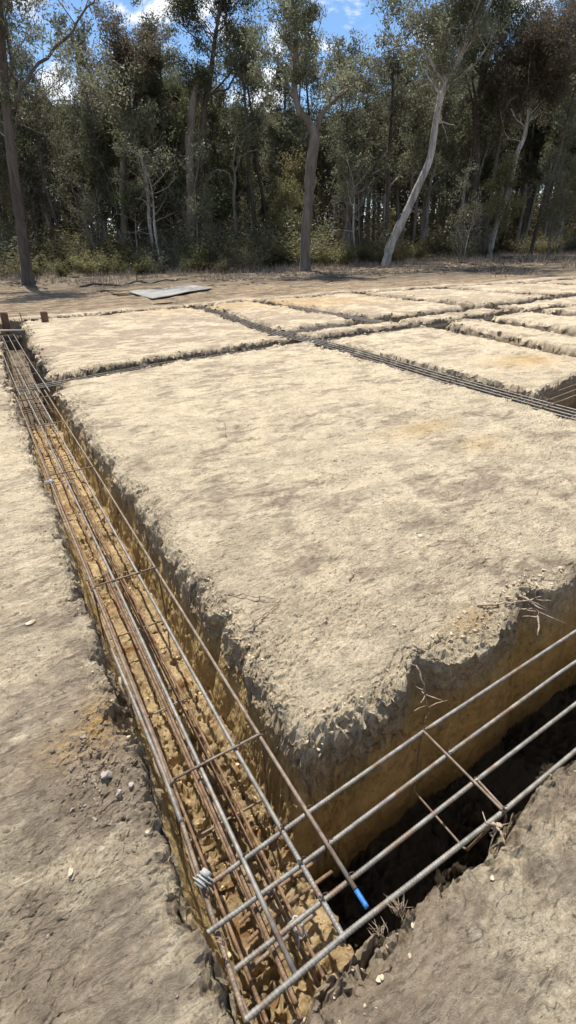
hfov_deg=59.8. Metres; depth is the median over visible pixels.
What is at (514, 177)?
eucalypt tree
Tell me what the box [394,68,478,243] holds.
eucalypt tree
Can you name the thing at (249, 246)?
shrub
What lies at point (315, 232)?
shrub
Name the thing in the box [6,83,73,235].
eucalypt tree
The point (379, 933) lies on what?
grass tuft
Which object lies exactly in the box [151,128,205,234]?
sapling
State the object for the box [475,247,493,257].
shrub
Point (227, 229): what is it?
shrub
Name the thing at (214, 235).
shrub
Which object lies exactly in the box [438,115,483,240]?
slim gum
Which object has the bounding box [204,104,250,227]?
eucalypt tree
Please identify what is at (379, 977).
soil crumbs
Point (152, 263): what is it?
shrub
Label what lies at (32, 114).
slim gum
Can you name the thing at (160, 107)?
slim gum
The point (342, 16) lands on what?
sky
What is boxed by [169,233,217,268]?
shrub
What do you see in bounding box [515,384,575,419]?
reinforcement cage
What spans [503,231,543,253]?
shrub
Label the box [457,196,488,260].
sapling
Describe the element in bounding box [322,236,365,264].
shrub
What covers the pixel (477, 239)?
shrub
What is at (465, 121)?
slim gum
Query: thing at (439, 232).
shrub
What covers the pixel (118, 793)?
stone
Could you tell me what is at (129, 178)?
slim gum
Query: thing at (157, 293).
ground sheet
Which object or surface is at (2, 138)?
slim gum
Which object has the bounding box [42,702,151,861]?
soil crumbs
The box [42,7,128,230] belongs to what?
slim gum
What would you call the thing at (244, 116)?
slim gum
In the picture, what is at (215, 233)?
shrub
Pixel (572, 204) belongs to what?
eucalypt tree
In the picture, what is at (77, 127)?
eucalypt tree
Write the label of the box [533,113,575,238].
slim gum
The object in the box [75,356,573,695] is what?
soil crumbs
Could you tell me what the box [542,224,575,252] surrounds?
shrub
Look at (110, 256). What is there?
shrub
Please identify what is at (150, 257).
shrub
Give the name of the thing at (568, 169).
eucalypt tree
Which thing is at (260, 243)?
shrub
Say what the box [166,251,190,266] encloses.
shrub
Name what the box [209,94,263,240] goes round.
eucalypt tree
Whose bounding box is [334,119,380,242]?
eucalypt tree
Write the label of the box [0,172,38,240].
sapling
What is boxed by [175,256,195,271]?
shrub
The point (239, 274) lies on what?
dry grass
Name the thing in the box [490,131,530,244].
slim gum
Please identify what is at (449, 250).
shrub
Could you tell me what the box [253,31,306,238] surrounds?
slim gum
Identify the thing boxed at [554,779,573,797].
grass tuft
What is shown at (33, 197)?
sapling
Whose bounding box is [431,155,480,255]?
sapling
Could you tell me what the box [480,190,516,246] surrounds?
sapling
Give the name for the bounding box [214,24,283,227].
slim gum
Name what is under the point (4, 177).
slim gum
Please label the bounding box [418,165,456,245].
sapling
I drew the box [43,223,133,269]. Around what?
shrub
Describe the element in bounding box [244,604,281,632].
root
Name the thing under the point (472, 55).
eucalypt tree
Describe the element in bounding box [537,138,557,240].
eucalypt tree
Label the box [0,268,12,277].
shrub
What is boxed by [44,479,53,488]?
bar clip
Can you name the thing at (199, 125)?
slim gum
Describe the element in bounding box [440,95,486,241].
slim gum
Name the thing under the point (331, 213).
eucalypt tree
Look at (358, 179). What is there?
sapling
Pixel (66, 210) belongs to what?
eucalypt tree
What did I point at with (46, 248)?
shrub
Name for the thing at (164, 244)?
shrub
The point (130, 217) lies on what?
eucalypt tree
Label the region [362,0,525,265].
eucalypt tree
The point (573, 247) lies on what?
shrub
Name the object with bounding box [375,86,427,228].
eucalypt tree
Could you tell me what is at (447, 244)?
shrub
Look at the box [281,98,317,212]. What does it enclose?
eucalypt tree
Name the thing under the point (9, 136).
eucalypt tree
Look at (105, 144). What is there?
eucalypt tree
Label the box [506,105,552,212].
eucalypt tree
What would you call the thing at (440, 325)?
reinforcement cage
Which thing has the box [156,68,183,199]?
eucalypt tree
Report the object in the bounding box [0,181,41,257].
sapling
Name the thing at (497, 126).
slim gum
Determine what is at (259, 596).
twig
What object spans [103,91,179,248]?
slim gum
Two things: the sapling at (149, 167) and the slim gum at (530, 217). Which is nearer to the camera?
the sapling at (149, 167)
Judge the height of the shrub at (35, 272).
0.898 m
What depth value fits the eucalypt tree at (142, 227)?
45.23 m
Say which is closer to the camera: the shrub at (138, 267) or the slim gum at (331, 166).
the shrub at (138, 267)
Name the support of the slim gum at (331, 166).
on the ground at (380, 483)
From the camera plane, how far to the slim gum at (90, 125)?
37.53 m
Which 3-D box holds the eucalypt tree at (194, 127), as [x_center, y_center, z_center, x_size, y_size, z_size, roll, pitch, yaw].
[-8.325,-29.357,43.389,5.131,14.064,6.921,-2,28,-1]
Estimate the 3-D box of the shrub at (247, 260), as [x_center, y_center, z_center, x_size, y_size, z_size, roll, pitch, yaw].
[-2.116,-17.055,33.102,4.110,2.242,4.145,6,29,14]
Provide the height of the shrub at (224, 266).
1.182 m
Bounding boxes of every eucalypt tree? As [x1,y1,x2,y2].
[0,0,142,284]
[2,114,41,227]
[2,193,24,243]
[3,0,76,244]
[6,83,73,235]
[12,69,77,242]
[32,64,90,242]
[36,152,52,225]
[39,110,93,243]
[50,97,107,240]
[52,125,100,238]
[58,101,115,240]
[63,72,109,241]
[74,69,139,251]
[75,0,183,252]
[82,106,147,248]
[99,36,150,230]
[102,81,146,249]
[107,72,212,253]
[107,198,162,234]
[114,104,146,251]
[126,0,182,252]
[154,0,260,249]
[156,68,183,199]
[163,37,187,231]
[167,67,215,206]
[168,65,213,211]
[169,53,222,257]
[170,53,242,235]
[195,168,250,256]
[200,86,252,246]
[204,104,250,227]
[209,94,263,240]
[225,127,260,226]
[232,0,373,270]
[240,125,274,234]
[241,93,273,222]
[244,100,265,208]
[250,110,297,241]
[251,134,288,233]
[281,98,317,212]
[283,88,305,161]
[312,93,344,233]
[314,128,343,242]
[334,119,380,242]
[356,102,388,239]
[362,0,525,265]
[363,95,407,239]
[369,104,402,233]
[373,85,407,191]
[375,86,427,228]
[376,69,417,246]
[380,51,444,235]
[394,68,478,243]
[399,46,461,217]
[402,56,466,243]
[415,0,565,255]
[416,76,470,246]
[418,65,459,236]
[444,77,495,232]
[451,59,509,222]
[470,124,511,237]
[471,0,575,257]
[488,126,544,244]
[492,0,560,245]
[497,129,542,244]
[504,100,558,246]
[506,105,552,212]
[523,69,575,249]
[533,0,575,237]
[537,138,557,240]
[551,116,575,237]
[552,148,575,249]
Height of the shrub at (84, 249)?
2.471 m
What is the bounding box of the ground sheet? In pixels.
[128,285,212,298]
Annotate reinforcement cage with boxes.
[1,334,52,421]
[13,310,541,413]
[16,390,368,1023]
[194,307,575,419]
[206,629,575,1022]
[270,325,348,335]
[288,305,386,323]
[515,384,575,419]
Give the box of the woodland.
[9,65,575,240]
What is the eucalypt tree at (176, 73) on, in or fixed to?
on the ground at (380, 483)
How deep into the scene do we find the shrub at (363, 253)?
37.75 m
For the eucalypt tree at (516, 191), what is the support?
on the ground at (380, 483)
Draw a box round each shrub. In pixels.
[0,219,61,271]
[0,222,78,257]
[0,224,41,272]
[0,236,45,277]
[0,239,19,269]
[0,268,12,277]
[1,230,71,268]
[1,231,60,262]
[13,233,87,268]
[16,240,56,269]
[19,265,42,277]
[36,225,114,257]
[39,256,70,271]
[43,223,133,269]
[44,245,78,268]
[48,258,71,276]
[51,235,94,267]
[61,236,99,268]
[67,248,103,274]
[72,255,108,274]
[75,233,119,261]
[89,247,121,273]
[91,234,130,249]
[91,235,151,268]
[98,235,145,267]
[100,248,122,266]
[105,240,135,259]
[108,259,129,273]
[125,203,221,266]
[125,251,151,267]
[130,247,169,273]
[130,258,159,274]
[131,240,174,259]
[136,248,155,267]
[139,244,167,266]
[140,222,199,266]
[145,208,209,253]
[154,263,172,271]
[162,208,245,267]
[163,240,198,268]
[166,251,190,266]
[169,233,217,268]
[173,211,244,247]
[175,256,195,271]
[176,218,238,257]
[180,213,266,262]
[186,256,211,272]
[202,254,220,268]
[208,254,234,272]
[209,235,261,269]
[215,230,259,263]
[219,235,279,270]
[224,232,260,259]
[228,216,284,266]
[229,220,274,263]
[238,202,302,263]
[250,210,350,267]
[251,229,300,263]
[256,250,281,267]
[261,235,322,265]
[267,202,365,262]
[269,247,295,263]
[290,218,337,258]
[310,242,334,264]
[311,238,358,263]
[322,232,349,259]
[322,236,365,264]
[335,225,389,260]
[345,243,372,261]
[352,237,374,261]
[358,219,416,262]
[364,237,399,263]
[374,237,419,262]
[374,249,391,265]
[397,243,411,258]
[409,238,432,259]
[410,225,457,255]
[413,215,455,251]
[416,223,465,255]
[437,211,498,258]
[446,222,512,255]
[446,246,462,253]
[462,250,474,258]
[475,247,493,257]
[486,242,499,253]
[494,237,517,250]
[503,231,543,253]
[504,245,512,252]
[524,232,552,251]
[524,235,563,253]
[536,234,567,254]
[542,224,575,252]
[563,239,575,252]
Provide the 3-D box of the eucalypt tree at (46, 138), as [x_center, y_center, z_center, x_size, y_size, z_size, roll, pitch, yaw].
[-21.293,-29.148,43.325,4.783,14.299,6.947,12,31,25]
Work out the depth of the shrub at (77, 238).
40.34 m
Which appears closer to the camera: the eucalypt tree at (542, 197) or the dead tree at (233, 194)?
the dead tree at (233, 194)
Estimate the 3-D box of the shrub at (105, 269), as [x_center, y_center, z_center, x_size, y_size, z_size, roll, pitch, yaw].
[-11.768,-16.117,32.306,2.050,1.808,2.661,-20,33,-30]
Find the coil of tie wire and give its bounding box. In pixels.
[193,867,214,895]
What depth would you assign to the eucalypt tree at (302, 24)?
27.14 m
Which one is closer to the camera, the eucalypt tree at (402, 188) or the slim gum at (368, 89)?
the slim gum at (368, 89)
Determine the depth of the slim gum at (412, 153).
36.47 m
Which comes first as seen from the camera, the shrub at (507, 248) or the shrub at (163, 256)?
the shrub at (163, 256)
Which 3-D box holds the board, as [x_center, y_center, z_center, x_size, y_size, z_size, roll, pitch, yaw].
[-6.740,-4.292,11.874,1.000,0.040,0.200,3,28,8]
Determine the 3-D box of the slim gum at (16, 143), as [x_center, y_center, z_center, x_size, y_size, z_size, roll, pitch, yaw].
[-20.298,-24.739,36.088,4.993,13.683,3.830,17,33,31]
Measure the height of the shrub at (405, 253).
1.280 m
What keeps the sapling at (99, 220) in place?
on the ground at (380, 483)
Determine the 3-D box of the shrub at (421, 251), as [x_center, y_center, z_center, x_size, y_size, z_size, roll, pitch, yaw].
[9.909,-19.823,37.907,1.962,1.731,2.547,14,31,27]
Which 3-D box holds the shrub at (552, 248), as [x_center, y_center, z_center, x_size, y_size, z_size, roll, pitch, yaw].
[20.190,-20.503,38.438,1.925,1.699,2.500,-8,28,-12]
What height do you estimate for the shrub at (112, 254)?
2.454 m
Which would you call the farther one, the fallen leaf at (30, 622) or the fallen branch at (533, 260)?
the fallen branch at (533, 260)
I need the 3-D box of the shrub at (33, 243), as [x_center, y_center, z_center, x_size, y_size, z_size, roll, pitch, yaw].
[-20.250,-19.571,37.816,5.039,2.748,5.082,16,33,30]
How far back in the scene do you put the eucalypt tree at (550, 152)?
38.84 m
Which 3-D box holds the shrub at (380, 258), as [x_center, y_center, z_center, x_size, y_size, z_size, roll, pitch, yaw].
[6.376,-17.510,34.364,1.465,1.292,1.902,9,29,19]
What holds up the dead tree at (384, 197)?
on the ground at (380, 483)
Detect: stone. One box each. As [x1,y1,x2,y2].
[100,770,111,778]
[115,789,121,797]
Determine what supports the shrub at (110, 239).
on the ground at (380, 483)
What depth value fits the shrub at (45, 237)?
38.57 m
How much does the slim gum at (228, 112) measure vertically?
15.859 m
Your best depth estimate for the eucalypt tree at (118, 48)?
32.97 m
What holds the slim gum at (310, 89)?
on the ground at (380, 483)
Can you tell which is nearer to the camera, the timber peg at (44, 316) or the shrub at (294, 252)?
the timber peg at (44, 316)
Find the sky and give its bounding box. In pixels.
[4,0,573,242]
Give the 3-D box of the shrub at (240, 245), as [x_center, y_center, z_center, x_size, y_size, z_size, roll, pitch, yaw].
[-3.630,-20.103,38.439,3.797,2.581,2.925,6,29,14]
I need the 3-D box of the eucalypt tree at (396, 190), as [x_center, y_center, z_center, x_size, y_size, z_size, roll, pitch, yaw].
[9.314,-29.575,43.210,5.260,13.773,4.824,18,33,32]
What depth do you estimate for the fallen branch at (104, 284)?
26.18 m
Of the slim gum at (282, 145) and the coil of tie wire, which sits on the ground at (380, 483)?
the slim gum at (282, 145)
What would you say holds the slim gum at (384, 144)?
on the ground at (380, 483)
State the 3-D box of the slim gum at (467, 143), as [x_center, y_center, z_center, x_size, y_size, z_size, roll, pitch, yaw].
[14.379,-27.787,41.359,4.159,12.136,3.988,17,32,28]
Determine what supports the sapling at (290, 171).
on the ground at (380, 483)
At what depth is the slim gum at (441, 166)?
45.92 m
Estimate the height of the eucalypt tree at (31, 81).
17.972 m
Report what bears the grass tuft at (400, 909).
on the ground at (380, 483)
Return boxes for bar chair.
[287,915,311,954]
[482,812,509,853]
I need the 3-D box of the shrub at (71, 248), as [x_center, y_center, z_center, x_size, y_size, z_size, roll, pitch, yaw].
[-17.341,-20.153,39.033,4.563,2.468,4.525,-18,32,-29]
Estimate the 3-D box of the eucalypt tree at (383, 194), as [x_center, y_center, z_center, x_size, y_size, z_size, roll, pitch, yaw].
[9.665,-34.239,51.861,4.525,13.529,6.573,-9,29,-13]
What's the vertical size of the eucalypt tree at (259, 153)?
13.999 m
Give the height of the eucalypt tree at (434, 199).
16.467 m
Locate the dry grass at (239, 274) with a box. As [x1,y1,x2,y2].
[0,245,575,289]
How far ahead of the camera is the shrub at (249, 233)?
38.37 m
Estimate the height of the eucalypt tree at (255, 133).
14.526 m
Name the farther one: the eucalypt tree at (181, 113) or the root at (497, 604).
the eucalypt tree at (181, 113)
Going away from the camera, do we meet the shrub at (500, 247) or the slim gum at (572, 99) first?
the slim gum at (572, 99)
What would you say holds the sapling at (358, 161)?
on the ground at (380, 483)
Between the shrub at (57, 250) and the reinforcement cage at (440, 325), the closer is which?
the reinforcement cage at (440, 325)
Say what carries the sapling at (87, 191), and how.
on the ground at (380, 483)
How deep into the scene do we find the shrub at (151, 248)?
38.63 m
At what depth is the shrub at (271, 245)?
38.28 m
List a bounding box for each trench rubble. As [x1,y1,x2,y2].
[34,427,154,615]
[98,594,357,1023]
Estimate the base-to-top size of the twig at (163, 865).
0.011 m
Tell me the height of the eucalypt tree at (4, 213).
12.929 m
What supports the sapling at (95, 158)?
on the ground at (380, 483)
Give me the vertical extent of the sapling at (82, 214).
8.438 m
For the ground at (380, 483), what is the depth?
2.52 m
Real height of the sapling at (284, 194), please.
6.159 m
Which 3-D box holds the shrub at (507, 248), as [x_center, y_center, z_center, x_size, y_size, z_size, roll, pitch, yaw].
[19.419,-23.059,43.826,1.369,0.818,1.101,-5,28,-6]
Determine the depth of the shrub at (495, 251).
41.27 m
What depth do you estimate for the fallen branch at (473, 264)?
32.69 m
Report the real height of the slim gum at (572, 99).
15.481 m
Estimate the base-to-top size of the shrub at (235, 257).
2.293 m
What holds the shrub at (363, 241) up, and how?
on the ground at (380, 483)
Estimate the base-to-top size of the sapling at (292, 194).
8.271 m
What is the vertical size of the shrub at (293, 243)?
3.630 m
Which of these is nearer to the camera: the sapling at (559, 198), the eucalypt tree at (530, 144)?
the sapling at (559, 198)
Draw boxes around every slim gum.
[0,83,42,249]
[0,83,44,180]
[0,105,29,235]
[0,106,44,241]
[0,109,28,246]
[1,91,49,241]
[6,30,78,247]
[32,130,70,212]
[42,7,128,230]
[62,48,176,264]
[64,98,116,239]
[72,86,120,239]
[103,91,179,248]
[103,106,140,247]
[105,104,145,250]
[147,48,182,261]
[180,65,226,225]
[207,19,280,246]
[208,22,276,233]
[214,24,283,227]
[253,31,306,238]
[253,104,295,223]
[261,77,299,223]
[273,28,331,239]
[292,128,343,239]
[303,102,338,223]
[312,59,389,246]
[316,28,367,243]
[323,50,371,229]
[325,97,363,250]
[333,45,395,263]
[334,124,370,227]
[350,40,401,241]
[353,106,385,243]
[368,15,428,248]
[382,83,443,245]
[401,70,446,257]
[411,76,458,247]
[427,44,516,255]
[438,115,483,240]
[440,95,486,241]
[442,85,489,251]
[447,103,508,240]
[451,83,539,173]
[476,8,540,252]
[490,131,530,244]
[499,129,534,244]
[517,123,573,246]
[519,1,575,255]
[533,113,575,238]
[537,68,575,224]
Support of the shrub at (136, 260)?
on the ground at (380, 483)
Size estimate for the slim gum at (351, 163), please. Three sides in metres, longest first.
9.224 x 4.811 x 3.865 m
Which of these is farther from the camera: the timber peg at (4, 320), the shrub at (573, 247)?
the shrub at (573, 247)
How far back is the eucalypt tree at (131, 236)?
41.14 m
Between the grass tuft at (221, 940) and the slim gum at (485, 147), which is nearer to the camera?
the grass tuft at (221, 940)
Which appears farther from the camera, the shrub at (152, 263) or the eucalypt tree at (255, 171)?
the eucalypt tree at (255, 171)
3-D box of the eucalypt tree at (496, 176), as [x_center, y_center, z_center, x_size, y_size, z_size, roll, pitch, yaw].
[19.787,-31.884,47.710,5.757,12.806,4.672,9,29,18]
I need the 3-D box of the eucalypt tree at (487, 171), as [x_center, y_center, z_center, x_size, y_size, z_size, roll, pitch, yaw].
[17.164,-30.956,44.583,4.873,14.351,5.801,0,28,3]
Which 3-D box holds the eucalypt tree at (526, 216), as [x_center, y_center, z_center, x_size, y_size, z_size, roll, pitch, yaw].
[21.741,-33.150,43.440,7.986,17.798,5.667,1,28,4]
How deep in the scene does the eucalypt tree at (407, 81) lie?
50.60 m
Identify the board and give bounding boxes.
[0,329,25,331]
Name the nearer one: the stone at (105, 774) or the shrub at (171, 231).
the stone at (105, 774)
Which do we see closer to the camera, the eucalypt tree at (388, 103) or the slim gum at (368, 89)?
the slim gum at (368, 89)
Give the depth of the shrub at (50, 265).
34.25 m
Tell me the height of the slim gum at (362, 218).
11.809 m
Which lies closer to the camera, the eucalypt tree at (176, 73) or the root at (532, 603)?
the root at (532, 603)
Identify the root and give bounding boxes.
[118,677,146,744]
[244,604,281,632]
[400,663,447,723]
[477,584,550,614]
[519,593,574,635]
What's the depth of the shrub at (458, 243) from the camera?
37.76 m
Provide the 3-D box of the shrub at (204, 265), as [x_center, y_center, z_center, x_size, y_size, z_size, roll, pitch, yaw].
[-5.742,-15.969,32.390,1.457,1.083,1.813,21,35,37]
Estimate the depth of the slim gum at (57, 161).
45.01 m
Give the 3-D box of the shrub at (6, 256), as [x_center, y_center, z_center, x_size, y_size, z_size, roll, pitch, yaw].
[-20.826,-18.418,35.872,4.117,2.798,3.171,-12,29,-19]
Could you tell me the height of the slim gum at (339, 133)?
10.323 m
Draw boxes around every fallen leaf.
[24,619,35,624]
[68,865,72,877]
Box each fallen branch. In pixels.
[0,265,47,288]
[79,264,187,287]
[450,260,512,269]
[502,244,560,262]
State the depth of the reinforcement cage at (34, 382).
8.19 m
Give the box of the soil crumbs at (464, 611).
[196,565,572,679]
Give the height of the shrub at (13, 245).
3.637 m
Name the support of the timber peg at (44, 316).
on the ground at (380, 483)
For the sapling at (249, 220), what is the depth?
38.73 m
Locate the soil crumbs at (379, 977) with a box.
[11,371,575,1023]
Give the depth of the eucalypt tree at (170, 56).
34.91 m
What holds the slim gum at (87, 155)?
on the ground at (380, 483)
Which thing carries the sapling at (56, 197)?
on the ground at (380, 483)
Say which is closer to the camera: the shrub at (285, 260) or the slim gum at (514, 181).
the shrub at (285, 260)
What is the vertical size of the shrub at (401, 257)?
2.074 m
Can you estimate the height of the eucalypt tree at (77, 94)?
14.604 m
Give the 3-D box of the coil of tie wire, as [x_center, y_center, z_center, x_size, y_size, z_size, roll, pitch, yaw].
[-0.238,1.066,1.447,0.064,0.034,0.044,14,32,28]
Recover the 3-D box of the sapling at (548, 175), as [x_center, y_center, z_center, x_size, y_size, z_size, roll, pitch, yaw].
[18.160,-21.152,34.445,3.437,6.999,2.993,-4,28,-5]
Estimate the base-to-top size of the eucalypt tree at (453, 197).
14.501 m
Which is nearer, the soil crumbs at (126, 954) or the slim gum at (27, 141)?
the soil crumbs at (126, 954)
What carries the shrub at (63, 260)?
on the ground at (380, 483)
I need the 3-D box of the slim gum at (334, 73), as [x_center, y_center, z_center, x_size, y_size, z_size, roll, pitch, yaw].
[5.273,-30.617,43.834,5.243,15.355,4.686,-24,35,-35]
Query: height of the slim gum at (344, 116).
12.487 m
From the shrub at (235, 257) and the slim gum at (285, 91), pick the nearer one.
the shrub at (235, 257)
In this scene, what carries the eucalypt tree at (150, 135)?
on the ground at (380, 483)
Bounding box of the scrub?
[0,185,575,257]
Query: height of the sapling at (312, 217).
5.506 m
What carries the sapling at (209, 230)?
on the ground at (380, 483)
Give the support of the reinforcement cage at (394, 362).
on the ground at (380, 483)
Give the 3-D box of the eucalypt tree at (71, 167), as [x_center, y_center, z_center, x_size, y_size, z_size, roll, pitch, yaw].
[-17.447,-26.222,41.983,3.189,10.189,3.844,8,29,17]
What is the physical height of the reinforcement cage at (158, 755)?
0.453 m
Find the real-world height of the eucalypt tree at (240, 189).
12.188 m
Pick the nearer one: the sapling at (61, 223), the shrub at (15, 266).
the shrub at (15, 266)
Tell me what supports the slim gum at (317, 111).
on the ground at (380, 483)
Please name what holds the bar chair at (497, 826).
on the ground at (380, 483)
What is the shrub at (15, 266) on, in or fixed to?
on the ground at (380, 483)
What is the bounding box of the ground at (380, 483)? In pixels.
[0,243,575,1023]
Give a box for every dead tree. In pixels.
[205,121,274,261]
[375,168,403,247]
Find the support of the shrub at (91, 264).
on the ground at (380, 483)
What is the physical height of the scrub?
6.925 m
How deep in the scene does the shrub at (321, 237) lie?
40.96 m
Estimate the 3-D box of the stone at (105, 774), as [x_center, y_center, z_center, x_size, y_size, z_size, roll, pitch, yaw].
[-0.607,0.876,1.671,0.039,0.039,0.041,-16,31,-26]
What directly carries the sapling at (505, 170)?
on the ground at (380, 483)
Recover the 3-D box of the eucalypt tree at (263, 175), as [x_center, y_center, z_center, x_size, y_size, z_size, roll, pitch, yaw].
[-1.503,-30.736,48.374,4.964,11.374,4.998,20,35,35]
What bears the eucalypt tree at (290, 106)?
on the ground at (380, 483)
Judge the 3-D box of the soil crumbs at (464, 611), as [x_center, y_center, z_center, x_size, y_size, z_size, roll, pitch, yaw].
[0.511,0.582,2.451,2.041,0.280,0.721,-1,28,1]
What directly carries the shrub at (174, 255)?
on the ground at (380, 483)
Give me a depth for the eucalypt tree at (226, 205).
37.22 m
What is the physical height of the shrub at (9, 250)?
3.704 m
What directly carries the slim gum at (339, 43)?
on the ground at (380, 483)
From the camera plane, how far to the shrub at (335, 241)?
38.86 m
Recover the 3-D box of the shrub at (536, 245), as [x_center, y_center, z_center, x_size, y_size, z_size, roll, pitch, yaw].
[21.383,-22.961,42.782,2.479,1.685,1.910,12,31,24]
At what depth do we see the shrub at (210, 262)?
34.89 m
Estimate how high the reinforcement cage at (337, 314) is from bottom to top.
0.400 m
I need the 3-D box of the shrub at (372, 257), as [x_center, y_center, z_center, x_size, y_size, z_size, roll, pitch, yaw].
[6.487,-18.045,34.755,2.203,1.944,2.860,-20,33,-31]
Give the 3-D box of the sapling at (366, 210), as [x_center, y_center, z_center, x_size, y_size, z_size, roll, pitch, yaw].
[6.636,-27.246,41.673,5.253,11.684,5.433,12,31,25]
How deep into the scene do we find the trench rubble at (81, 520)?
4.33 m
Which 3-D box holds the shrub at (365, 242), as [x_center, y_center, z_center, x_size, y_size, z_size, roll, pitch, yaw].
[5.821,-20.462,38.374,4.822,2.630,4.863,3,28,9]
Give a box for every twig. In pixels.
[155,851,174,875]
[224,593,274,599]
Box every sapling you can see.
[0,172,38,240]
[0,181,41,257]
[7,160,52,244]
[35,182,72,244]
[41,204,70,241]
[42,135,116,261]
[64,171,120,246]
[67,190,107,250]
[75,141,139,237]
[79,189,111,240]
[110,167,153,251]
[113,131,178,262]
[135,151,185,249]
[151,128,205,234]
[156,104,218,234]
[162,109,222,253]
[195,186,227,256]
[237,205,260,238]
[239,198,267,237]
[265,172,312,263]
[269,142,328,243]
[274,154,320,239]
[296,189,318,235]
[318,88,387,263]
[324,139,378,262]
[329,145,390,248]
[334,113,399,241]
[336,211,357,244]
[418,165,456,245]
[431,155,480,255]
[439,152,488,260]
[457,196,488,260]
[474,144,532,257]
[479,202,491,237]
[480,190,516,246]
[526,142,575,256]
[537,150,575,255]
[540,162,575,256]
[542,169,575,252]
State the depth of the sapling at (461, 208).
33.72 m
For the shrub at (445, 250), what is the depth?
41.60 m
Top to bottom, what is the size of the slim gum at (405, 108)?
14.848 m
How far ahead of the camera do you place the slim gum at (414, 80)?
37.31 m
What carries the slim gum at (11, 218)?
on the ground at (380, 483)
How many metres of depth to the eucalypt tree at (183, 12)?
32.96 m
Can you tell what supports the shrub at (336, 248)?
on the ground at (380, 483)
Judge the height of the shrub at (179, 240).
4.596 m
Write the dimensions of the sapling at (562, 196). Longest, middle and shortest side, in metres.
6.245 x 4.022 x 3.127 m
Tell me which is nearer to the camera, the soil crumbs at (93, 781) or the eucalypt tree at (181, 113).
the soil crumbs at (93, 781)
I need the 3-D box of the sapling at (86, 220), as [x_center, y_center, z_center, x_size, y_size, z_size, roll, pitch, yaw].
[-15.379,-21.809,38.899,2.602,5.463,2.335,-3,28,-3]
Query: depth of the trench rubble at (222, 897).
1.97 m
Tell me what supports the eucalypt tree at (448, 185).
on the ground at (380, 483)
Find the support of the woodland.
on the ground at (380, 483)
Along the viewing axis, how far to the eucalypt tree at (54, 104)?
49.07 m
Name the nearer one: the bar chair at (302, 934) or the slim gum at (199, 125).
the bar chair at (302, 934)
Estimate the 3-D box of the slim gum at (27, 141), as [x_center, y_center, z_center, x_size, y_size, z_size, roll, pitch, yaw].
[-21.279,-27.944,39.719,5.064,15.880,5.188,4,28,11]
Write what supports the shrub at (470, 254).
on the ground at (380, 483)
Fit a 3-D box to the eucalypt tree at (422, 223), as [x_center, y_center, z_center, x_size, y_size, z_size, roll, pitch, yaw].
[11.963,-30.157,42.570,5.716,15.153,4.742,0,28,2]
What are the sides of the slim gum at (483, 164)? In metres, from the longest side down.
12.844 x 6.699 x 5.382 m
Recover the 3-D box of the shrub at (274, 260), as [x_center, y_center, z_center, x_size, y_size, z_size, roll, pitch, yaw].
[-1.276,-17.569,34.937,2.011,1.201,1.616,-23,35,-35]
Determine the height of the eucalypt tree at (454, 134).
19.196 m
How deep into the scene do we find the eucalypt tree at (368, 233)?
42.60 m
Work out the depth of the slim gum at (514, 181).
45.91 m
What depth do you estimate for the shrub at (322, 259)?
35.86 m
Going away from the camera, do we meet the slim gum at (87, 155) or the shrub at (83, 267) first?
the shrub at (83, 267)
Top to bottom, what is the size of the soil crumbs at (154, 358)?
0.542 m
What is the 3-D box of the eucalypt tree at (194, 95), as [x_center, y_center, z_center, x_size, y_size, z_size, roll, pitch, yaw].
[-6.214,-24.248,35.729,3.538,12.713,2.852,-16,31,-26]
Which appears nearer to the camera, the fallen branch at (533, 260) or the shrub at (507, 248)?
the fallen branch at (533, 260)
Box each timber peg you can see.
[0,312,9,334]
[40,311,48,321]
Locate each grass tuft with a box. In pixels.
[213,928,227,947]
[367,919,388,946]
[385,895,410,922]
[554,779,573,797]
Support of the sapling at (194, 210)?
on the ground at (380, 483)
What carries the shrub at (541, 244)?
on the ground at (380, 483)
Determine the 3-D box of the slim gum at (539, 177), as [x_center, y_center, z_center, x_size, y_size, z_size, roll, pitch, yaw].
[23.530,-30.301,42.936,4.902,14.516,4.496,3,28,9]
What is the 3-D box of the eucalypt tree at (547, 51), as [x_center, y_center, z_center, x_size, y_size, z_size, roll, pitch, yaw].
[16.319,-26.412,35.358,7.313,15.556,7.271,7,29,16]
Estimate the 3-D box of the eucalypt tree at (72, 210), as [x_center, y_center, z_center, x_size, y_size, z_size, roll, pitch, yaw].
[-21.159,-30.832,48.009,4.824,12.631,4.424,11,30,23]
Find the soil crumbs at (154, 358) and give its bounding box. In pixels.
[0,287,575,415]
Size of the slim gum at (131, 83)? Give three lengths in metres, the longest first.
13.360 x 6.968 x 5.598 m
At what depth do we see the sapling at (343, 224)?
39.21 m
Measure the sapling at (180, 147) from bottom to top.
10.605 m
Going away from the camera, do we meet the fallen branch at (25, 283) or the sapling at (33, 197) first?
the fallen branch at (25, 283)
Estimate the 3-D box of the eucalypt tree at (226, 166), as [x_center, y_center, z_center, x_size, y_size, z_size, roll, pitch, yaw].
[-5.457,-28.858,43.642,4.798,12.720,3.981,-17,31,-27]
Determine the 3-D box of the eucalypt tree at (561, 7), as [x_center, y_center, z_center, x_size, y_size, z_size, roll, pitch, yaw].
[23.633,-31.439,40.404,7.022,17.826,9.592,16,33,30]
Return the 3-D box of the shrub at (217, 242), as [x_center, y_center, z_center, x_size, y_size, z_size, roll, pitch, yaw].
[-5.517,-19.280,35.784,5.109,4.175,7.057,8,29,17]
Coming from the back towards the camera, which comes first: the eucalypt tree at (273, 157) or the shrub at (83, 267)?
the eucalypt tree at (273, 157)
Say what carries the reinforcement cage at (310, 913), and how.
on the ground at (380, 483)
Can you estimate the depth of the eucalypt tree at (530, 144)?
42.59 m
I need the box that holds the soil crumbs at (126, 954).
[0,639,231,1019]

